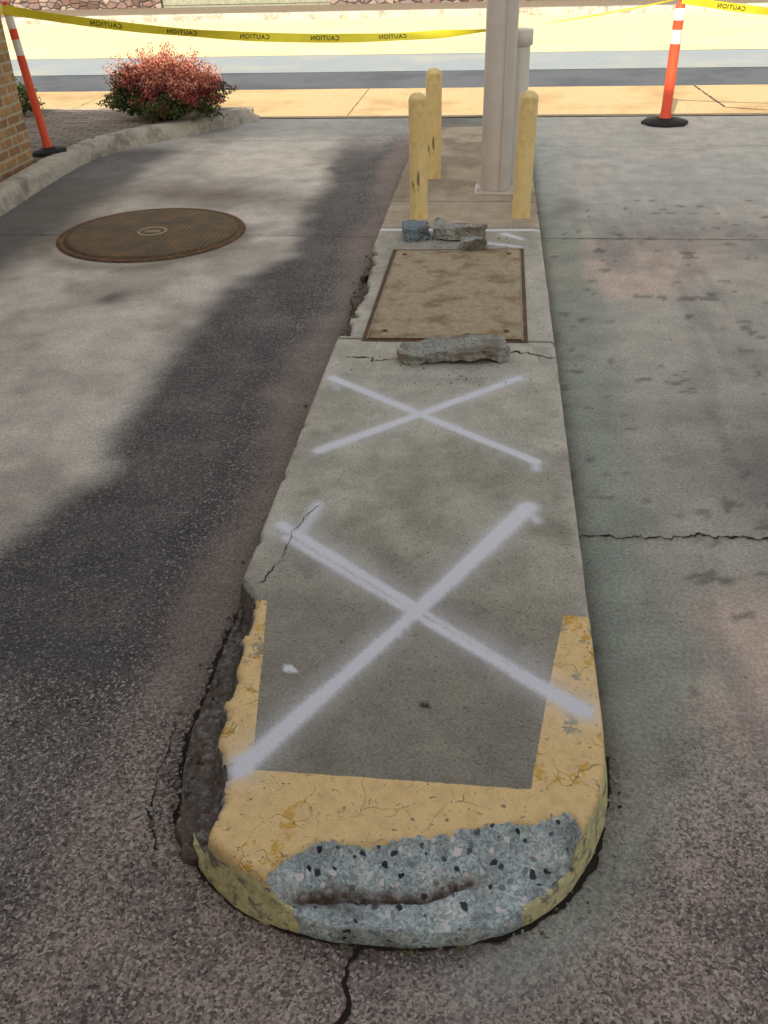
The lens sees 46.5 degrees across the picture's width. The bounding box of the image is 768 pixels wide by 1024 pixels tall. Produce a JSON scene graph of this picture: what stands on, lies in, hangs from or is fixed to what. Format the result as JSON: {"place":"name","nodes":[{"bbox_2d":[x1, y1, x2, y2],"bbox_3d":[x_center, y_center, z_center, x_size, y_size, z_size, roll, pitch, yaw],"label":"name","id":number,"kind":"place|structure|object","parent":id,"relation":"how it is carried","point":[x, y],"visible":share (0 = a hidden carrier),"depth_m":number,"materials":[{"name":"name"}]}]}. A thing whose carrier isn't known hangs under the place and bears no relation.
{"place":"outdoors","nodes":[
{"label":"outdoors","id":0,"kind":"place"},
{"bbox_2d":[23,108,232,160],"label":"brick paving","id":1,"kind":"structure","parent":0,"point":[66,128],"depth_m":9.20,"materials":[{"name":"grey brick"}]},
{"bbox_2d":[15,76,44,114],"bbox_3d":[-4.006,-4.477,9.625,0.635,0.429,0.533,2,33,6],"label":"green shrub","id":2,"kind":"object","parent":1,"relation":"on","point":[25,102],"visible":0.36,"depth_m":9.58,"materials":[{"name":"green plant"}]},
{"bbox_2d":[1,1,66,157],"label":"traffic delineator","id":3,"kind":"object","parent":1,"relation":"on","point":[47,149],"visible":0.98,"depth_m":7.72,"materials":[{"name":"orange plastic"}]},
{"bbox_2d":[0,0,767,42],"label":"caution tape","id":4,"kind":"object","parent":3,"relation":"attached to","point":[247,36],"visible":1,"depth_m":7.89,"materials":[{"name":"yellow plastic"}]},
{"bbox_2d":[95,40,237,123],"bbox_3d":[-2.241,-4.388,9.116,1.334,0.753,0.987,17,38,26],"label":"red barberry bush","id":5,"kind":"object","parent":1,"relation":"on","point":[154,73],"visible":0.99,"depth_m":8.95,"materials":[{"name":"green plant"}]},
{"bbox_2d":[162,0,329,7],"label":"siding building","id":6,"kind":"structure","parent":0,"point":[193,3],"depth_m":22.88,"materials":[{"name":"metal"}]},
{"bbox_2d":[15,49,730,117],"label":"ground","id":7,"kind":"structure","parent":0,"point":[433,53],"depth_m":13.31,"materials":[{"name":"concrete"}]},
{"bbox_2d":[0,0,393,10],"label":"stone wall","id":8,"kind":"structure","parent":7,"relation":"on","point":[36,5],"depth_m":23.16,"materials":[{"name":"stone"}]},
{"bbox_2d":[1,3,767,24],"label":"curb","id":9,"kind":"structure","parent":7,"relation":"on","point":[670,8],"depth_m":20.21,"materials":[{"name":"concrete"}]},
{"bbox_2d":[394,0,529,2],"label":"stone wall","id":10,"kind":"structure","parent":7,"relation":"on","point":[412,1],"depth_m":22.38,"materials":[{"name":"stone"}]},
{"bbox_2d":[0,115,767,1023],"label":"pavement","id":11,"kind":"structure","parent":0,"point":[152,417],"depth_m":3.05,"materials":[{"name":"grey asphalt"}]},
{"bbox_2d":[0,16,33,181],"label":"wall","id":12,"kind":"structure","parent":11,"relation":"on","point":[16,156],"depth_m":7.32,"materials":[{"name":"brick"}]},
{"bbox_2d":[0,108,259,216],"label":"curb","id":13,"kind":"structure","parent":11,"relation":"on","point":[21,186],"depth_m":8.37,"materials":[{"name":"concrete"}]},
{"bbox_2d":[41,107,253,112],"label":"curb","id":14,"kind":"structure","parent":11,"relation":"on","point":[250,109],"depth_m":9.97,"materials":[{"name":"concrete"}]},
{"bbox_2d":[56,208,245,262],"bbox_3d":[-1.608,-1.943,6.207,1.290,0.017,1.290,2,33,6],"label":"manhole cover","id":15,"kind":"object","parent":11,"relation":"on","point":[149,235],"visible":1,"depth_m":6.13,"materials":[{"name":"metal"}]},
{"bbox_2d":[176,784,198,867],"bbox_3d":[-0.445,0.736,2.088,0.078,0.081,0.214,6,31,-15],"label":"concrete chunk","id":16,"kind":"object","parent":11,"relation":"on","point":[186,851],"visible":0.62,"depth_m":2.01,"materials":[{"name":"grey concrete"}]},
{"bbox_2d":[188,726,216,764],"bbox_3d":[-0.454,0.616,2.258,0.066,0.084,0.131,12,34,1],"label":"concrete chunk","id":17,"kind":"object","parent":11,"relation":"on","point":[203,739],"visible":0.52,"depth_m":2.24,"materials":[{"name":"grey concrete"}]},
{"bbox_2d":[214,681,225,705],"bbox_3d":[-0.434,0.497,2.452,0.054,0.076,0.150,12,34,0],"label":"concrete chunk","id":18,"kind":"object","parent":11,"relation":"on","point":[221,692],"visible":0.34,"depth_m":2.41,"materials":[{"name":"grey concrete"}]},
{"bbox_2d":[350,293,361,311],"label":"concrete chunk","id":19,"kind":"object","parent":11,"relation":"on","point":[356,299],"visible":0.45,"depth_m":4.84,"materials":[{"name":"grey concrete"}]},
{"bbox_2d":[360,266,370,288],"bbox_3d":[-0.095,-1.354,5.207,0.079,0.105,0.200,5,34,11],"label":"concrete chunk","id":20,"kind":"object","parent":11,"relation":"on","point":[365,275],"visible":0.43,"depth_m":5.14,"materials":[{"name":"grey concrete"}]},
{"bbox_2d":[12,85,767,1023],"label":"pavement crack","id":21,"kind":"object","parent":11,"relation":"on","point":[586,873],"visible":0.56,"depth_m":1.97,"materials":[{"name":"black asphalt"}]},
{"bbox_2d":[182,127,607,948],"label":"concrete island","id":22,"kind":"structure","parent":11,"relation":"on","point":[404,747],"depth_m":2.34,"materials":[{"name":"grey concrete"}]},
{"bbox_2d":[259,350,554,582],"bbox_3d":[-0.125,-0.354,3.478,0.798,0.001,1.937,20,39,30],"label":"island crack","id":23,"kind":"object","parent":22,"relation":"on","point":[318,505],"visible":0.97,"depth_m":3.89,"materials":[{"name":"grey concrete"}]},
{"bbox_2d":[401,221,432,240],"bbox_3d":[0.204,-1.714,5.469,0.192,0.110,0.156,-4,33,-4],"label":"concrete chunk","id":24,"kind":"object","parent":22,"relation":"on","point":[422,231],"visible":0.99,"depth_m":5.42,"materials":[{"name":"grey concrete"}]},
{"bbox_2d":[408,92,427,218],"bbox_3d":[0.219,-2.258,5.688,0.124,0.755,0.124,2,33,6],"label":"bollard","id":25,"kind":"object","parent":22,"relation":"on","point":[417,111],"visible":1,"depth_m":5.64,"materials":[{"name":"yellow metal"}]},
{"bbox_2d":[426,68,441,178],"bbox_3d":[0.367,-2.865,6.606,0.124,0.755,0.124,2,33,6],"label":"bollard","id":26,"kind":"object","parent":22,"relation":"on","point":[434,95],"visible":0.94,"depth_m":6.55,"materials":[{"name":"yellow metal"}]},
{"bbox_2d":[361,249,527,341],"bbox_3d":[0.357,-1.172,4.702,0.776,0.015,1.431,2,33,6],"label":"utility access cover","id":27,"kind":"object","parent":22,"relation":"on","point":[434,293],"visible":0.93,"depth_m":4.60,"materials":[{"name":"wood"}]},
{"bbox_2d":[398,334,510,367],"bbox_3d":[0.309,-0.706,3.948,0.498,0.104,0.226,-2,37,2],"label":"concrete chunk","id":28,"kind":"object","parent":22,"relation":"on","point":[457,350],"visible":0.97,"depth_m":3.90,"materials":[{"name":"grey concrete"}]},
{"bbox_2d":[431,217,486,240],"bbox_3d":[0.451,-1.697,5.470,0.344,0.154,0.242,5,34,10],"label":"concrete chunk","id":29,"kind":"object","parent":22,"relation":"on","point":[451,228],"visible":0.84,"depth_m":5.41,"materials":[{"name":"grey concrete"}]},
{"bbox_2d":[456,236,481,249],"bbox_3d":[0.496,-1.562,5.276,0.126,0.108,0.115,-4,31,-24],"label":"concrete chunk","id":30,"kind":"object","parent":22,"relation":"on","point":[467,243],"visible":0.77,"depth_m":5.25,"materials":[{"name":"grey concrete"}]},
{"bbox_2d":[474,183,513,194],"bbox_3d":[0.801,-2.316,6.417,0.295,0.019,0.280,2,33,6],"label":"base plate","id":31,"kind":"object","parent":22,"relation":"on","point":[505,192],"visible":0.49,"depth_m":6.31,"materials":[{"name":"paint"}]},
{"bbox_2d":[476,179,513,191],"bbox_3d":[0.800,-2.337,6.403,0.271,0.032,0.253,2,33,6],"label":"anchor bolt","id":32,"kind":"object","parent":31,"relation":"on","point":[479,182],"visible":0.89,"depth_m":6.32,"materials":[{"name":"paint"}]},
{"bbox_2d":[480,0,519,190],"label":"shaft","id":33,"kind":"object","parent":31,"relation":"on","point":[495,45],"visible":0.98,"depth_m":6.00,"materials":[{"name":"paint"}]},
{"bbox_2d":[500,0,510,191],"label":"seam strip","id":34,"kind":"object","parent":33,"relation":"attached to","point":[505,85],"visible":1,"depth_m":5.96,"materials":[{"name":"paint"}]},
{"bbox_2d":[511,27,533,181],"bbox_3d":[0.935,-2.824,6.282,0.168,1.011,0.168,2,33,6],"label":"conduit pipe","id":35,"kind":"object","parent":22,"relation":"on","point":[525,39],"visible":0.48,"depth_m":6.10,"materials":[{"name":"metal"}]},
{"bbox_2d":[512,90,538,218],"bbox_3d":[0.890,-2.248,5.643,0.124,0.755,0.124,3,34,6],"label":"bollard","id":36,"kind":"object","parent":22,"relation":"on","point":[526,135],"visible":1,"depth_m":5.59,"materials":[{"name":"yellow metal"}]},
{"bbox_2d":[121,226,764,974],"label":"gravel","id":37,"kind":"structure","parent":11,"relation":"on","point":[155,864],"depth_m":2.09,"materials":[{"name":"grey gravel"}]},
{"bbox_2d":[641,0,687,127],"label":"traffic delineator","id":38,"kind":"object","parent":11,"relation":"on","point":[664,118],"visible":1,"depth_m":8.82,"materials":[{"name":"orange plastic"}]},
{"bbox_2d":[0,0,767,17],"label":"sidewalk","id":39,"kind":"structure","parent":0,"point":[333,7],"depth_m":21.56,"materials":[{"name":"concrete"}]},
{"bbox_2d":[3,11,767,117],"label":"street","id":40,"kind":"structure","parent":0,"point":[612,42],"depth_m":14.59,"materials":[{"name":"concrete"}]},
{"bbox_2d":[20,84,767,115],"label":"sidewalk","id":41,"kind":"structure","parent":0,"point":[552,100],"depth_m":10.56,"materials":[{"name":"concrete"}]}
]}

